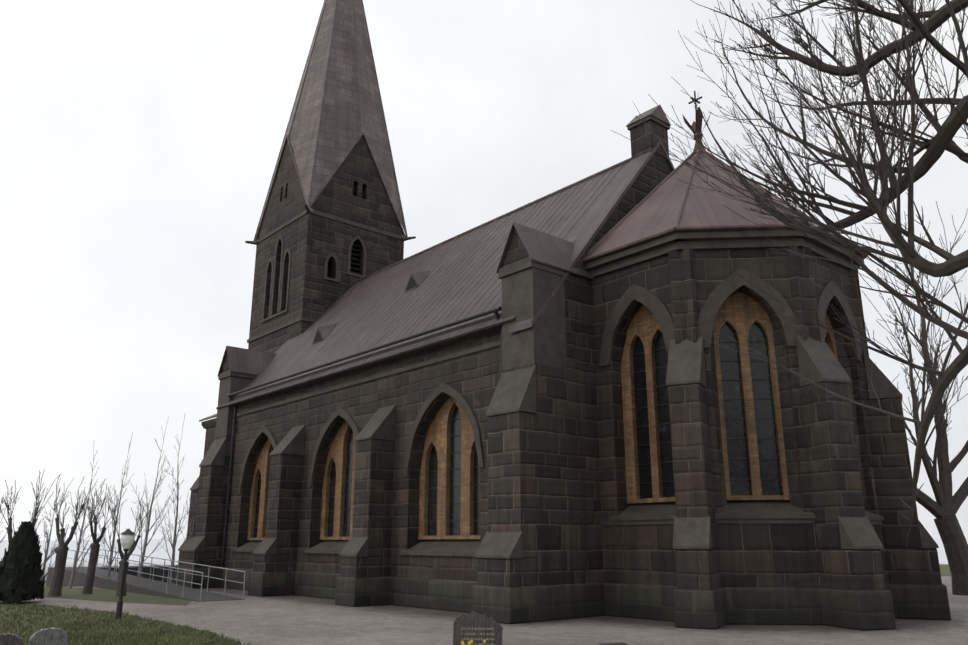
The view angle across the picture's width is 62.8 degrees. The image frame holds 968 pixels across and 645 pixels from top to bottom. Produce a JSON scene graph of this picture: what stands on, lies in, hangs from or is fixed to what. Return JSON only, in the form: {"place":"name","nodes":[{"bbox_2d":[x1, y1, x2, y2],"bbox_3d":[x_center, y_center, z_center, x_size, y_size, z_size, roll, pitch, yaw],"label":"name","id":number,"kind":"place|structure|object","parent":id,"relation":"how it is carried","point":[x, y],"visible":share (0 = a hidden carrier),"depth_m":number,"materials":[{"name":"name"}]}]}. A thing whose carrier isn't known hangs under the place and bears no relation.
{"place":"outdoors","nodes":[
{"label":"outdoors","id":0,"kind":"place"},
{"bbox_2d":[44,587,191,605],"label":"lawn","id":1,"kind":"structure","parent":0,"point":[100,594],"depth_m":29.84,"materials":[{"name":"green plant"}]},
{"bbox_2d":[313,245,416,342],"bbox_3d":[-2.534,0.557,38.297,10.700,22.400,25.600,13,-20,-39],"label":"dark church interior","id":2,"kind":"object","parent":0,"point":[411,284],"visible":0.14,"depth_m":37.61,"materials":[{"name":"black"}]},
{"bbox_2d":[461,639,485,644],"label":"daffodil","id":3,"kind":"object","parent":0,"point":[469,642],"depth_m":13.70,"materials":[{"name":"yellow plant"}]},
{"bbox_2d":[0,538,967,644],"bbox_3d":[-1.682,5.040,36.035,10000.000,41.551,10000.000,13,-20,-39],"label":"terrain","id":4,"kind":"structure","parent":0,"point":[161,552],"depth_m":617.63,"materials":[{"name":"green plant"}]},
{"bbox_2d":[0,632,23,644],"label":"headstone","id":5,"kind":"object","parent":4,"relation":"on","point":[8,638],"visible":1,"depth_m":11.69,"materials":[{"name":"grey stone"}]},
{"bbox_2d":[0,521,46,602],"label":"evergreen shrub","id":6,"kind":"object","parent":4,"relation":"on","point":[21,572],"visible":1,"depth_m":27.18,"materials":[{"name":"green plant"}]},
{"bbox_2d":[29,627,67,644],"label":"headstone","id":7,"kind":"object","parent":4,"relation":"on","point":[52,636],"visible":1,"depth_m":11.94,"materials":[{"name":"grey stone"}]},
{"bbox_2d":[0,469,160,601],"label":"pollarded trees","id":8,"kind":"object","parent":4,"relation":"on","point":[61,552],"visible":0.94,"depth_m":30.90,"materials":[{"name":"brown plant"}]},
{"bbox_2d":[0,415,197,587],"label":"bare trees","id":9,"kind":"object","parent":4,"relation":"on","point":[145,544],"visible":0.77,"depth_m":37.54,"materials":[{"name":"plant"}]},
{"bbox_2d":[115,534,134,619],"bbox_3d":[-9.895,6.960,21.750,0.380,2.216,0.380,13,-20,-39],"label":"lamp post","id":10,"kind":"object","parent":4,"relation":"on","point":[119,608],"depth_m":21.80,"materials":[{"name":"black metal"}]},
{"bbox_2d":[121,529,135,534],"bbox_3d":[-9.895,5.815,22.067,0.420,0.160,0.420,13,-20,-39],"label":"lamp cap","id":11,"kind":"object","parent":10,"relation":"attached to","point":[128,531],"visible":0.96,"depth_m":21.96,"materials":[{"name":"grey metal"}]},
{"bbox_2d":[0,601,259,644],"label":"lawn grass tufts","id":12,"kind":"object","parent":4,"relation":"on","point":[102,636],"visible":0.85,"depth_m":18.71,"materials":[{"name":"green plant"}]},
{"bbox_2d":[46,565,244,601],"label":"entrance ramp","id":13,"kind":"structure","parent":4,"relation":"on","point":[159,588],"depth_m":35.31,"materials":[{"name":"concrete"}]},
{"bbox_2d":[50,549,245,600],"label":"ramp handrails","id":14,"kind":"object","parent":13,"relation":"on","point":[150,574],"visible":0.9,"depth_m":32.47,"materials":[{"name":"metal"}]},
{"bbox_2d":[870,176,967,595],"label":"tree","id":15,"kind":"object","parent":4,"relation":"on","point":[943,508],"visible":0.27,"depth_m":32.46,"materials":[{"name":"brown plant"}]},
{"bbox_2d":[0,0,967,539],"label":"sky","id":16,"kind":"structure","parent":0,"point":[141,141],"materials":[{"name":"white"}]},
{"bbox_2d":[1,576,967,644],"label":"gravel yard path","id":17,"kind":"structure","parent":0,"point":[284,620],"depth_m":19.35,"materials":[{"name":"grey gravel"}]},
{"bbox_2d":[453,611,502,644],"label":"rough headstone","id":18,"kind":"object","parent":17,"relation":"on","point":[477,628],"visible":0.98,"depth_m":13.84,"materials":[{"name":"grey stone"}]},
{"bbox_2d":[220,91,780,580],"bbox_3d":[-1.107,-10.556,38.823,12.700,44.700,32.293,13,-20,-39],"label":"church ironwork","id":19,"kind":"object","parent":17,"relation":"on","point":[472,317],"visible":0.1,"depth_m":28.12,"materials":[{"name":"black metal"}]},
{"bbox_2d":[174,565,950,630],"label":"stone plinth","id":20,"kind":"structure","parent":17,"relation":"on","point":[862,610],"depth_m":21.29,"materials":[{"name":"grey stone"}]},
{"bbox_2d":[592,642,627,644],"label":"headstone","id":21,"kind":"object","parent":17,"relation":"on","point":[620,643],"visible":1,"depth_m":12.85,"materials":[{"name":"grey stone"}]},
{"bbox_2d":[611,0,967,550],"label":"tree","id":22,"kind":"object","parent":17,"relation":"on","point":[936,146],"visible":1,"depth_m":10.02,"materials":[{"name":"brown plant"}]},
{"bbox_2d":[203,120,887,586],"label":"church stone walls","id":23,"kind":"structure","parent":0,"point":[681,284],"depth_m":24.40,"materials":[{"name":"grey stone"}]},
{"bbox_2d":[253,0,407,242],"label":"church spire","id":24,"kind":"structure","parent":23,"relation":"on","point":[337,113],"depth_m":48.09,"materials":[{"name":"metal"}]},
{"bbox_2d":[199,105,674,421],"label":"nave roof","id":25,"kind":"structure","parent":23,"relation":"on","point":[456,278],"depth_m":31.92,"materials":[{"name":"brown metal"}]},
{"bbox_2d":[247,292,837,539],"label":"window frames","id":26,"kind":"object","parent":23,"relation":"in","point":[740,313],"visible":0.23,"depth_m":23.91,"materials":[{"name":"brown wood"}]},
{"bbox_2d":[254,322,826,536],"bbox_3d":[0.187,5.645,33.629,11.560,6.900,29.508,13,-20,-39],"label":"window glass","id":27,"kind":"object","parent":26,"relation":"in","point":[737,448],"visible":0.08,"depth_m":22.74,"materials":[{"name":"glass"}]},
{"bbox_2d":[238,269,862,492],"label":"window arches","id":28,"kind":"structure","parent":23,"relation":"attached to","point":[720,294],"depth_m":23.56,"materials":[{"name":"grey stone"}]},
{"bbox_2d":[178,115,938,558],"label":"church trim","id":29,"kind":"structure","parent":23,"relation":"attached to","point":[528,285],"depth_m":23.39,"materials":[{"name":"grey stone"}]},
{"bbox_2d":[178,363,941,589],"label":"buttresses","id":30,"kind":"structure","parent":23,"relation":"attached to","point":[528,479],"depth_m":21.91,"materials":[{"name":"grey stone"}]},
{"bbox_2d":[582,149,867,262],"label":"apse roof","id":31,"kind":"structure","parent":23,"relation":"on","point":[669,203],"depth_m":24.50,"materials":[{"name":"metal"}]},
{"bbox_2d":[682,107,709,153],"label":"church finials","id":32,"kind":"object","parent":31,"relation":"on","point":[698,119],"visible":0.75,"depth_m":28.02,"materials":[{"name":"metal"}]}
]}

